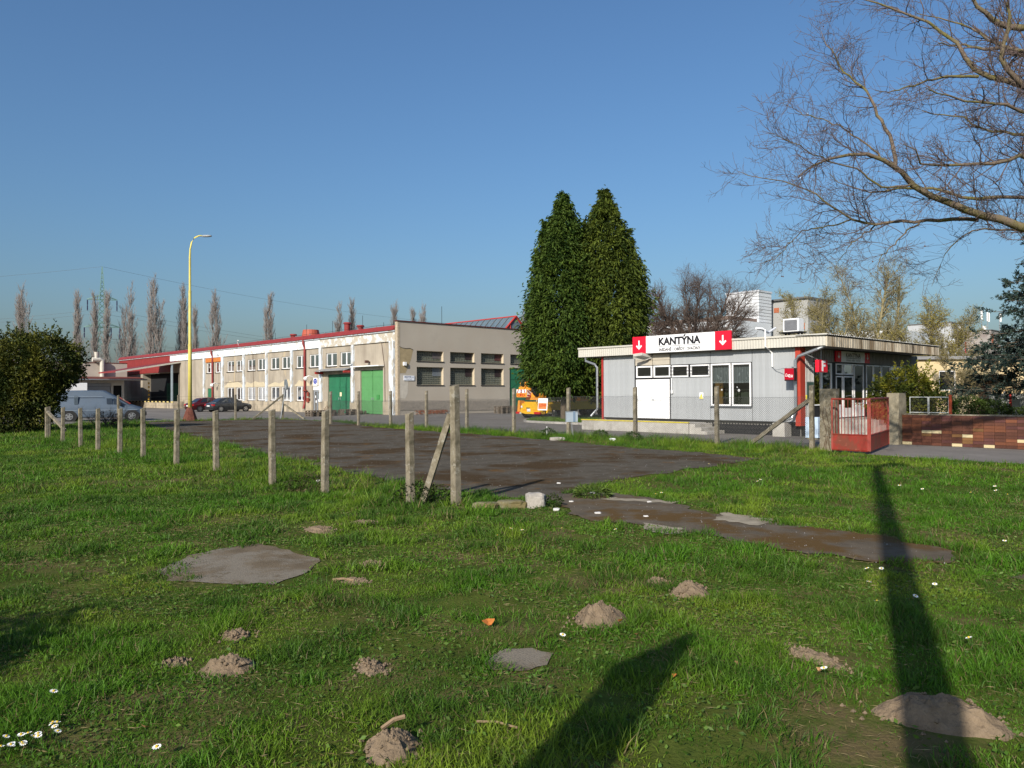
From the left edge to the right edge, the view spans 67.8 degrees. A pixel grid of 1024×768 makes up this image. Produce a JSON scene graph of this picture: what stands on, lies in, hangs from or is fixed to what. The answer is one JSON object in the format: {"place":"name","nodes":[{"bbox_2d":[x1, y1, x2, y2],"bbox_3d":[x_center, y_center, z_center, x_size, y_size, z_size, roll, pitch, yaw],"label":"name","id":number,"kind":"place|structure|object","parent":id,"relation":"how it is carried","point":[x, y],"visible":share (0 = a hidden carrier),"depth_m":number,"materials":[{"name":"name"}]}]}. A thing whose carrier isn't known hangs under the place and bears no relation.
{"place":"outdoors","nodes":[
{"label":"outdoors","id":0,"kind":"place"},
{"bbox_2d":[29,432,505,518],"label":"rough grass","id":1,"kind":"structure","parent":0,"point":[168,460],"depth_m":15.24,"materials":[{"name":"plant"}]},
{"bbox_2d":[149,419,760,499],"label":"parking lot","id":2,"kind":"structure","parent":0,"point":[522,473],"depth_m":21.46,"materials":[{"name":"asphalt"}]},
{"bbox_2d":[0,419,1023,767],"bbox_3d":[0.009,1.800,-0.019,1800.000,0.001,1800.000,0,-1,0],"label":"lawn","id":3,"kind":"structure","parent":0,"point":[830,723],"depth_m":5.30,"materials":[{"name":"plant"}]},
{"bbox_2d":[12,280,32,355],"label":"poplar tree","id":4,"kind":"object","parent":3,"relation":"on","point":[20,311],"visible":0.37,"depth_m":178.58,"materials":[{"name":"brown plant"}]},
{"bbox_2d":[0,319,91,433],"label":"round bush","id":5,"kind":"object","parent":3,"relation":"on","point":[33,383],"visible":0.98,"depth_m":35.89,"materials":[{"name":"green plant"}]},
{"bbox_2d":[71,289,83,350],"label":"poplar tree","id":6,"kind":"object","parent":3,"relation":"on","point":[78,323],"visible":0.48,"depth_m":178.72,"materials":[{"name":"brown plant"}]},
{"bbox_2d":[78,408,82,446],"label":"concrete post","id":7,"kind":"object","parent":3,"relation":"on","point":[80,427],"visible":0.81,"depth_m":25.66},
{"bbox_2d":[88,288,101,361],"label":"poplar tree","id":8,"kind":"object","parent":3,"relation":"on","point":[95,340],"visible":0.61,"depth_m":180.64,"materials":[{"name":"brown plant"}]},
{"bbox_2d":[95,408,100,449],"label":"concrete post","id":9,"kind":"object","parent":3,"relation":"on","point":[97,440],"visible":0.83,"depth_m":24.19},
{"bbox_2d":[84,267,119,356],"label":"power pylon","id":10,"kind":"object","parent":3,"relation":"on","point":[99,323],"visible":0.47,"depth_m":199.94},
{"bbox_2d":[99,289,112,362],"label":"poplar tree","id":11,"kind":"object","parent":3,"relation":"on","point":[106,340],"visible":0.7,"depth_m":180.12,"materials":[{"name":"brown plant"}]},
{"bbox_2d":[86,410,127,426],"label":"dry bramble","id":12,"kind":"object","parent":3,"relation":"on","point":[113,419],"visible":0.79,"depth_m":41.97,"materials":[{"name":"brown plant"}]},
{"bbox_2d":[117,408,122,452],"bbox_3d":[-11.665,1.432,22.697,0.126,1.435,0.125,1,-1,-44],"label":"concrete post","id":13,"kind":"object","parent":3,"relation":"on","point":[120,428],"visible":0.82,"depth_m":22.65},
{"bbox_2d":[114,280,141,357],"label":"poplar tree","id":14,"kind":"object","parent":3,"relation":"on","point":[130,342],"visible":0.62,"depth_m":183.31,"materials":[{"name":"brown plant"}]},
{"bbox_2d":[140,408,145,457],"bbox_3d":[-10.237,1.393,21.159,0.125,1.465,0.124,0,-1,-45],"label":"concrete post","id":15,"kind":"object","parent":3,"relation":"on","point":[143,430],"visible":0.82,"depth_m":21.12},
{"bbox_2d":[139,272,167,354],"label":"poplar tree","id":16,"kind":"object","parent":3,"relation":"on","point":[152,324],"visible":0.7,"depth_m":176.40,"materials":[{"name":"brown plant"}]},
{"bbox_2d":[71,415,278,424],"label":"rough grass","id":17,"kind":"structure","parent":3,"relation":"on","point":[165,420],"depth_m":49.70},
{"bbox_2d":[173,409,179,463],"bbox_3d":[-8.443,1.363,19.206,0.124,1.465,0.124,0,-1,44],"label":"concrete post","id":18,"kind":"object","parent":3,"relation":"on","point":[176,456],"visible":0.82,"depth_m":19.16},
{"bbox_2d":[161,656,192,667],"bbox_3d":[-2.242,1.848,5.090,0.196,0.056,0.191,0,-1,-15],"label":"molehill","id":19,"kind":"object","parent":3,"relation":"on","point":[180,660],"visible":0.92,"depth_m":5.07,"materials":[{"name":"soil"}]},
{"bbox_2d":[172,281,192,350],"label":"poplar tree","id":20,"kind":"object","parent":3,"relation":"on","point":[179,342],"visible":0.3,"depth_m":183.22,"materials":[{"name":"brown plant"}]},
{"bbox_2d":[178,296,187,349],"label":"poplar tree","id":21,"kind":"object","parent":3,"relation":"on","point":[184,335],"visible":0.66,"depth_m":179.12,"materials":[{"name":"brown plant"}]},
{"bbox_2d":[191,303,201,348],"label":"poplar tree","id":22,"kind":"object","parent":3,"relation":"on","point":[195,332],"visible":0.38,"depth_m":179.93,"materials":[{"name":"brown plant"}]},
{"bbox_2d":[117,394,304,421],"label":"wire fence","id":23,"kind":"object","parent":3,"relation":"on","point":[235,406],"visible":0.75,"depth_m":51.74,"materials":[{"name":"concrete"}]},
{"bbox_2d":[203,286,227,346],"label":"poplar tree","id":24,"kind":"object","parent":3,"relation":"on","point":[214,307],"visible":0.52,"depth_m":180.72,"materials":[{"name":"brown plant"}]},
{"bbox_2d":[212,410,219,470],"bbox_3d":[-6.671,1.328,17.185,0.125,1.475,0.124,0,-1,-41],"label":"concrete post","id":25,"kind":"object","parent":3,"relation":"on","point":[215,432],"visible":0.84,"depth_m":17.14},
{"bbox_2d":[192,652,265,679],"bbox_3d":[-1.851,1.815,4.994,0.430,0.116,0.430,0,-1,0],"label":"molehill","id":26,"kind":"object","parent":3,"relation":"on","point":[232,663],"visible":0.94,"depth_m":4.91,"materials":[{"name":"soil"}]},
{"bbox_2d":[20,422,439,491],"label":"rough grass","id":27,"kind":"structure","parent":3,"relation":"on","point":[110,430],"depth_m":24.80,"materials":[{"name":"plant"}]},
{"bbox_2d":[212,627,259,643],"bbox_3d":[-2.040,1.843,5.636,0.342,0.075,0.301,0,-1,-17],"label":"molehill","id":28,"kind":"object","parent":3,"relation":"on","point":[236,634],"visible":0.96,"depth_m":5.59,"materials":[{"name":"soil"}]},
{"bbox_2d":[157,543,319,584],"bbox_3d":[-2.823,1.892,8.130,1.559,0.001,1.984,0,-1,0],"label":"concrete pad","id":29,"kind":"object","parent":3,"relation":"on","point":[257,562],"visible":0.97,"depth_m":7.94,"materials":[{"name":"concrete"}]},
{"bbox_2d":[261,291,274,340],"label":"poplar tree","id":30,"kind":"object","parent":3,"relation":"on","point":[268,332],"visible":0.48,"depth_m":178.94,"materials":[{"name":"brown plant"}]},
{"bbox_2d":[268,409,275,485],"bbox_3d":[-4.691,1.264,14.918,0.122,1.535,0.123,0,0,-42],"label":"concrete post","id":31,"kind":"object","parent":3,"relation":"on","point":[272,446],"visible":0.88,"depth_m":14.88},
{"bbox_2d":[281,474,330,492],"bbox_3d":[-3.713,1.805,13.780,0.877,0.393,0.531,0,-1,0],"label":"weed clump","id":32,"kind":"object","parent":3,"relation":"on","point":[297,489],"visible":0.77,"depth_m":13.75,"materials":[{"name":"green plant"}]},
{"bbox_2d":[321,410,329,492],"bbox_3d":[-3.347,1.238,13.662,0.126,1.545,0.124,0,-1,44],"label":"concrete post","id":33,"kind":"object","parent":3,"relation":"on","point":[325,436],"visible":0.86,"depth_m":13.62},
{"bbox_2d":[0,420,670,444],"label":"grass","id":34,"kind":"structure","parent":3,"relation":"on","point":[7,437],"depth_m":32.54,"materials":[{"name":"plant"}]},
{"bbox_2d":[351,657,392,676],"bbox_3d":[-0.919,1.832,4.993,0.260,0.071,0.349,0,-1,-13],"label":"molehill","id":35,"kind":"object","parent":3,"relation":"on","point":[368,666],"visible":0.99,"depth_m":4.93,"materials":[{"name":"soil"}]},
{"bbox_2d":[350,726,424,767],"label":"molehill","id":36,"kind":"object","parent":3,"relation":"on","point":[390,744],"visible":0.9,"depth_m":3.78,"materials":[{"name":"soil"}]},
{"bbox_2d":[405,412,414,504],"bbox_3d":[-1.638,1.220,12.256,0.124,1.535,0.125,0,-1,-41],"label":"concrete post","id":37,"kind":"object","parent":3,"relation":"on","point":[409,447],"visible":0.84,"depth_m":12.21,"materials":[{"name":"concrete"}]},
{"bbox_2d":[392,480,450,504],"bbox_3d":[-1.442,1.747,12.239,0.945,0.426,0.512,0,-1,0],"label":"weed clump","id":38,"kind":"object","parent":3,"relation":"on","point":[425,488],"visible":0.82,"depth_m":12.19,"materials":[{"name":"green plant"}]},
{"bbox_2d":[450,384,460,505],"bbox_3d":[-0.902,0.995,12.143,0.138,1.975,0.137,0,-1,-42],"label":"concrete post","id":39,"kind":"object","parent":3,"relation":"on","point":[455,459],"visible":0.84,"depth_m":12.10,"materials":[{"name":"concrete"}]},
{"bbox_2d":[419,413,449,502],"bbox_3d":[-1.222,1.235,12.229,0.597,1.532,0.101,0,-1,11],"label":"concrete brace","id":40,"kind":"object","parent":39,"relation":"attached to","point":[437,454],"visible":0.79,"depth_m":12.18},
{"bbox_2d":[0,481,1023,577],"bbox_3d":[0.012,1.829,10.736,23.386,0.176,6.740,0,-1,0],"label":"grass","id":41,"kind":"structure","parent":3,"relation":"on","point":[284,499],"depth_m":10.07,"materials":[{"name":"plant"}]},
{"bbox_2d":[0,438,1023,492],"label":"grass","id":42,"kind":"structure","parent":3,"relation":"on","point":[55,463],"depth_m":17.00,"materials":[{"name":"plant"}]},
{"bbox_2d":[0,503,1023,767],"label":"dead thatch","id":43,"kind":"object","parent":3,"relation":"on","point":[510,605],"visible":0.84,"depth_m":6.44,"materials":[{"name":"beige plant"}]},
{"bbox_2d":[497,499,526,508],"bbox_3d":[-0.019,1.871,11.833,0.510,0.146,0.236,0,-1,-6],"label":"stone slab","id":44,"kind":"object","parent":3,"relation":"on","point":[519,504],"depth_m":11.73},
{"bbox_2d":[485,648,552,670],"bbox_3d":[0.048,1.845,5.118,0.474,0.001,0.441,0,-1,0],"label":"concrete pad","id":45,"kind":"object","parent":3,"relation":"on","point":[530,658],"visible":0.95,"depth_m":5.12,"materials":[{"name":"concrete"}]},
{"bbox_2d":[525,492,545,508],"bbox_3d":[0.374,1.815,11.885,0.332,0.256,0.283,0,-1,0],"label":"stone block","id":46,"kind":"object","parent":3,"relation":"on","point":[533,499],"depth_m":11.76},
{"bbox_2d":[329,385,814,448],"bbox_3d":[-0.896,1.224,33.513,0.802,2.064,28.813,0,-1,-43],"label":"chain link fence","id":47,"kind":"object","parent":3,"relation":"on","point":[810,401],"visible":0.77,"depth_m":28.64,"materials":[{"name":"metal"}]},
{"bbox_2d":[571,482,615,498],"bbox_3d":[1.364,1.848,12.888,0.751,0.415,0.670,0,-1,0],"label":"weed clump","id":48,"kind":"object","parent":3,"relation":"on","point":[607,493],"visible":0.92,"depth_m":12.83,"materials":[{"name":"green plant"}]},
{"bbox_2d":[563,600,627,631],"bbox_3d":[0.677,1.784,5.947,0.524,0.172,0.593,-1,-1,38],"label":"molehill","id":49,"kind":"object","parent":3,"relation":"on","point":[596,613],"visible":0.91,"depth_m":5.89,"materials":[{"name":"soil"}]},
{"bbox_2d":[385,422,819,453],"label":"rough grass","id":50,"kind":"structure","parent":3,"relation":"on","point":[740,445],"depth_m":26.14,"materials":[{"name":"plant"}]},
{"bbox_2d":[668,580,717,599],"bbox_3d":[1.602,1.808,6.774,0.454,0.130,0.568,-1,-1,38],"label":"molehill","id":51,"kind":"object","parent":3,"relation":"on","point":[689,588],"visible":0.96,"depth_m":6.70,"materials":[{"name":"soil"}]},
{"bbox_2d":[645,259,765,338],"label":"bare tree","id":52,"kind":"object","parent":3,"relation":"on","point":[671,323],"visible":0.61,"depth_m":74.36,"materials":[{"name":"plant"}]},
{"bbox_2d":[646,316,770,338],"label":"apartment block","id":53,"kind":"structure","parent":3,"relation":"on","point":[752,324],"depth_m":106.32,"materials":[{"name":"white concrete"}]},
{"bbox_2d":[725,290,771,335],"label":"white tower","id":54,"kind":"structure","parent":3,"relation":"on","point":[762,299],"depth_m":109.53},
{"bbox_2d":[552,492,955,564],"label":"footpath","id":55,"kind":"structure","parent":3,"relation":"on","point":[858,546],"depth_m":9.66,"materials":[{"name":"concrete"}]},
{"bbox_2d":[714,512,778,524],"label":"worn slab","id":56,"kind":"structure","parent":55,"relation":"on","point":[729,517],"depth_m":10.56,"materials":[{"name":"concrete"}]},
{"bbox_2d":[783,643,862,675],"bbox_3d":[2.036,1.820,5.104,0.261,0.068,0.709,0,-1,-30],"label":"molehill","id":57,"kind":"object","parent":3,"relation":"on","point":[810,653],"visible":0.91,"depth_m":5.07,"materials":[{"name":"soil"}]},
{"bbox_2d":[818,389,839,450],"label":"gate pillar","id":58,"kind":"structure","parent":3,"relation":"on","point":[826,396],"depth_m":22.64,"materials":[{"name":"concrete"}]},
{"bbox_2d":[801,254,919,339],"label":"budding tree","id":59,"kind":"object","parent":3,"relation":"on","point":[882,304],"visible":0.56,"depth_m":61.91,"materials":[{"name":"green plant"}]},
{"bbox_2d":[701,0,1023,310],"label":"plane tree","id":60,"kind":"object","parent":3,"relation":"on","point":[1013,78],"visible":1,"depth_m":15.96,"materials":[{"name":"brown plant"}]},
{"bbox_2d":[886,393,905,444],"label":"gate pillar","id":61,"kind":"structure","parent":3,"relation":"on","point":[897,405],"depth_m":25.11,"materials":[{"name":"concrete"}]},
{"bbox_2d":[839,692,1023,745],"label":"molehill","id":62,"kind":"object","parent":3,"relation":"on","point":[943,713],"visible":0.98,"depth_m":4.05,"materials":[{"name":"soil"}]},
{"bbox_2d":[907,322,965,355],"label":"stepped house block","id":63,"kind":"structure","parent":3,"relation":"on","point":[912,327],"depth_m":130.89,"materials":[{"name":"white paint"}]},
{"bbox_2d":[955,329,1000,355],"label":"building","id":64,"kind":"structure","parent":3,"relation":"on","point":[984,337],"depth_m":128.81,"materials":[{"name":"white brick"}]},
{"bbox_2d":[943,233,1023,400],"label":"spruce","id":65,"kind":"object","parent":3,"relation":"on","point":[1007,359],"visible":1,"depth_m":32.71,"materials":[{"name":"green plant"}]},
{"bbox_2d":[989,391,1023,414],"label":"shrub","id":66,"kind":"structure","parent":3,"relation":"on","point":[1019,402],"depth_m":34.13,"materials":[{"name":"green plant"}]},
{"bbox_2d":[0,407,1023,463],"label":"yard asphalt","id":67,"kind":"structure","parent":0,"point":[989,454],"depth_m":35.54,"materials":[{"name":"asphalt"}]},
{"bbox_2d":[12,352,147,398],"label":"annex","id":68,"kind":"object","parent":67,"relation":"on","point":[112,383],"visible":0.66,"depth_m":98.76,"materials":[{"name":"paint"}]},
{"bbox_2d":[55,390,146,421],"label":"panel van","id":69,"kind":"object","parent":67,"relation":"on","point":[87,400],"visible":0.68,"depth_m":50.61,"materials":[{"name":"blue metal"}]},
{"bbox_2d":[183,235,211,420],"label":"lamp post","id":70,"kind":"object","parent":67,"relation":"on","point":[190,413],"visible":0.99,"depth_m":51.15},
{"bbox_2d":[184,397,227,411],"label":"parked car","id":71,"kind":"object","parent":67,"relation":"on","point":[198,404],"visible":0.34,"depth_m":75.25,"materials":[{"name":"red metal"}]},
{"bbox_2d":[204,397,251,411],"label":"parked car","id":72,"kind":"object","parent":67,"relation":"on","point":[224,403],"visible":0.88,"depth_m":74.34,"materials":[{"name":"black metal"}]},
{"bbox_2d":[98,315,560,414],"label":"industrial hall","id":73,"kind":"structure","parent":67,"relation":"on","point":[478,359],"depth_m":68.41,"materials":[{"name":"paint"}]},
{"bbox_2d":[416,351,440,361],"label":"window","id":74,"kind":"structure","parent":73,"relation":"in","point":[422,356],"depth_m":62.95,"materials":[{"name":"grey glass"}]},
{"bbox_2d":[416,367,443,385],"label":"window","id":75,"kind":"structure","parent":73,"relation":"in","point":[426,376],"depth_m":62.98,"materials":[{"name":"grey glass"}]},
{"bbox_2d":[450,352,471,362],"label":"window","id":76,"kind":"structure","parent":73,"relation":"in","point":[455,357],"depth_m":65.28,"materials":[{"name":"grey glass"}]},
{"bbox_2d":[450,368,474,385],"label":"window","id":77,"kind":"structure","parent":73,"relation":"in","point":[461,376],"depth_m":65.34,"materials":[{"name":"grey glass"}]},
{"bbox_2d":[481,353,503,363],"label":"window","id":78,"kind":"structure","parent":73,"relation":"in","point":[485,358],"depth_m":67.66,"materials":[{"name":"grey glass"}]},
{"bbox_2d":[481,368,503,385],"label":"window","id":79,"kind":"structure","parent":73,"relation":"in","point":[489,377],"depth_m":67.68,"materials":[{"name":"grey glass"}]},
{"bbox_2d":[509,190,608,418],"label":"conifer","id":80,"kind":"object","parent":67,"relation":"on","point":[555,252],"visible":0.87,"depth_m":45.20,"materials":[{"name":"green plant"}]},
{"bbox_2d":[516,379,601,417],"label":"crane truck","id":81,"kind":"object","parent":67,"relation":"on","point":[521,391],"visible":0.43,"depth_m":52.29,"materials":[{"name":"orange metal"}]},
{"bbox_2d":[549,184,658,404],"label":"conifer","id":82,"kind":"object","parent":67,"relation":"on","point":[619,271],"visible":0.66,"depth_m":45.19,"materials":[{"name":"green plant"}]},
{"bbox_2d":[578,327,940,435],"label":"canteen pavilion","id":83,"kind":"structure","parent":67,"relation":"on","point":[750,363],"depth_m":32.83,"materials":[{"name":"grey metal"}]},
{"bbox_2d":[636,379,651,417],"bbox_3d":[6.034,0.681,34.991,0.131,1.770,0.870,0,-1,-43],"label":"door","id":84,"kind":"structure","parent":83,"relation":"in","point":[644,387],"depth_m":34.96,"materials":[{"name":"white plastic"}]},
{"bbox_2d":[652,379,669,418],"bbox_3d":[6.674,0.670,34.310,0.131,1.770,0.960,0,-1,-43],"label":"door","id":85,"kind":"structure","parent":83,"relation":"in","point":[660,387],"depth_m":34.31,"materials":[{"name":"white plastic"}]},
{"bbox_2d":[633,330,731,353],"bbox_3d":[7.290,-1.790,33.192,0.103,0.770,5.050,0,-1,-43],"label":"canteen sign","id":86,"kind":"object","parent":83,"relation":"attached to","point":[717,340],"visible":1,"depth_m":32.97,"materials":[{"name":"plastic"}]},
{"bbox_2d":[711,363,731,405],"bbox_3d":[8.845,0.031,32.183,0.190,1.780,0.940,0,-1,-43],"label":"window","id":87,"kind":"structure","parent":83,"relation":"in","point":[729,364],"depth_m":32.06,"materials":[{"name":"white plastic"}]},
{"bbox_2d":[732,363,751,405],"bbox_3d":[9.506,0.020,31.480,0.190,1.780,0.870,0,-1,-43],"label":"window","id":88,"kind":"structure","parent":83,"relation":"in","point":[750,390],"depth_m":31.46,"materials":[{"name":"white plastic"}]},
{"bbox_2d":[772,367,797,380],"bbox_3d":[10.591,-0.393,29.773,0.683,0.560,1.217,0,-1,-43],"label":"cola light box","id":89,"kind":"object","parent":83,"relation":"attached to","point":[790,374],"visible":1,"depth_m":29.23,"materials":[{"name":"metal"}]},
{"bbox_2d":[779,318,806,334],"bbox_3d":[12.439,-2.351,33.805,0.600,1.080,1.000,0,-1,-43],"label":"air conditioner","id":90,"kind":"object","parent":83,"relation":"on","point":[793,326],"visible":0.93,"depth_m":33.62,"materials":[{"name":"white plastic"}]},
{"bbox_2d":[813,362,821,405],"bbox_3d":[12.250,0.002,30.605,0.700,1.730,0.050,0,-1,-43],"label":"window","id":91,"kind":"structure","parent":83,"relation":"in","point":[817,376],"depth_m":30.59,"materials":[{"name":"glass"}]},
{"bbox_2d":[822,363,831,388],"bbox_3d":[12.875,0.005,31.199,0.880,1.730,0.050,0,-1,-43],"label":"window","id":92,"kind":"structure","parent":83,"relation":"in","point":[827,376],"depth_m":31.31,"materials":[{"name":"grey glass"}]},
{"bbox_2d":[843,376,853,416],"bbox_3d":[14.418,0.536,32.589,0.920,1.740,0.114,0,-1,-43],"label":"glazed door","id":93,"kind":"structure","parent":83,"relation":"in","point":[847,410],"depth_m":32.63,"materials":[{"name":"white plastic"}]},
{"bbox_2d":[835,351,869,362],"bbox_3d":[14.644,-1.148,32.751,3.420,0.450,0.068,0,-1,-43],"label":"canteen sign","id":94,"kind":"object","parent":83,"relation":"attached to","point":[852,357],"visible":1,"depth_m":32.67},
{"bbox_2d":[854,364,863,416],"bbox_3d":[15.178,0.280,33.351,0.950,2.260,0.050,0,-1,-43],"label":"window","id":95,"kind":"structure","parent":83,"relation":"in","point":[857,409],"depth_m":33.39,"materials":[{"name":"white plastic"}]},
{"bbox_2d":[805,417,819,439],"bbox_3d":[11.106,1.626,28.047,0.400,0.820,0.480,0,-1,-43],"label":"utility cabinet","id":96,"kind":"object","parent":67,"relation":"on","point":[817,428],"visible":0.4,"depth_m":27.82,"materials":[{"name":"metal"}]},
{"bbox_2d":[774,278,861,336],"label":"budding shrub","id":97,"kind":"object","parent":67,"relation":"on","point":[791,303],"visible":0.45,"depth_m":59.99,"materials":[{"name":"green plant"}]},
{"bbox_2d":[831,397,888,451],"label":"red gate","id":98,"kind":"structure","parent":67,"relation":"on","point":[870,441],"depth_m":21.79,"materials":[{"name":"metal"}]},
{"bbox_2d":[855,358,945,422],"bbox_3d":[15.856,0.546,31.006,3.456,3.238,2.391,0,-1,0],"label":"evergreen shrub","id":99,"kind":"object","parent":67,"relation":"on","point":[924,384],"visible":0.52,"depth_m":30.63,"materials":[{"name":"green plant"}]},
{"bbox_2d":[865,292,986,355],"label":"budding shrub","id":100,"kind":"object","parent":67,"relation":"on","point":[958,349],"visible":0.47,"depth_m":56.78,"materials":[{"name":"green plant"}]},
{"bbox_2d":[910,389,959,413],"bbox_3d":[17.279,1.136,31.611,2.314,1.860,1.625,0,-1,0],"label":"evergreen shrub","id":101,"kind":"object","parent":67,"relation":"on","point":[944,394],"visible":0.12,"depth_m":31.18,"materials":[{"name":"green plant"}]},
{"bbox_2d":[929,341,990,412],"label":"budding shrub","id":102,"kind":"object","parent":67,"relation":"on","point":[961,374],"visible":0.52,"depth_m":46.93,"materials":[{"name":"green plant"}]},
{"bbox_2d":[902,413,1023,449],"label":"brick wall","id":103,"kind":"structure","parent":67,"relation":"on","point":[983,431],"depth_m":23.83,"materials":[{"name":"brick"}]},
{"bbox_2d":[909,395,951,413],"bbox_3d":[13.569,0.659,24.745,0.064,0.620,1.274,0,-1,-43],"label":"wall railing","id":104,"kind":"object","parent":103,"relation":"on","point":[949,398],"depth_m":24.62,"materials":[{"name":"metal"}]},
{"bbox_2d":[917,356,1023,414],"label":"yellow house","id":105,"kind":"structure","parent":67,"relation":"on","point":[936,366],"depth_m":49.29,"materials":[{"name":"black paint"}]},
{"bbox_2d":[944,394,1023,414],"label":"spreading shrub","id":106,"kind":"object","parent":67,"relation":"on","point":[972,407],"visible":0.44,"depth_m":31.18,"materials":[{"name":"green plant"}]},
{"bbox_2d":[0,0,1023,362],"label":"sky","id":107,"kind":"structure","parent":0,"point":[378,153],"materials":[{"name":"blue"}]},
{"bbox_2d":[526,415,601,421],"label":"grass","id":108,"kind":"structure","parent":0,"point":[579,419],"depth_m":46.98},
{"bbox_2d":[771,296,831,335],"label":"apartment block","id":109,"kind":"structure","parent":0,"point":[777,304],"depth_m":111.79,"materials":[{"name":"beige concrete"}]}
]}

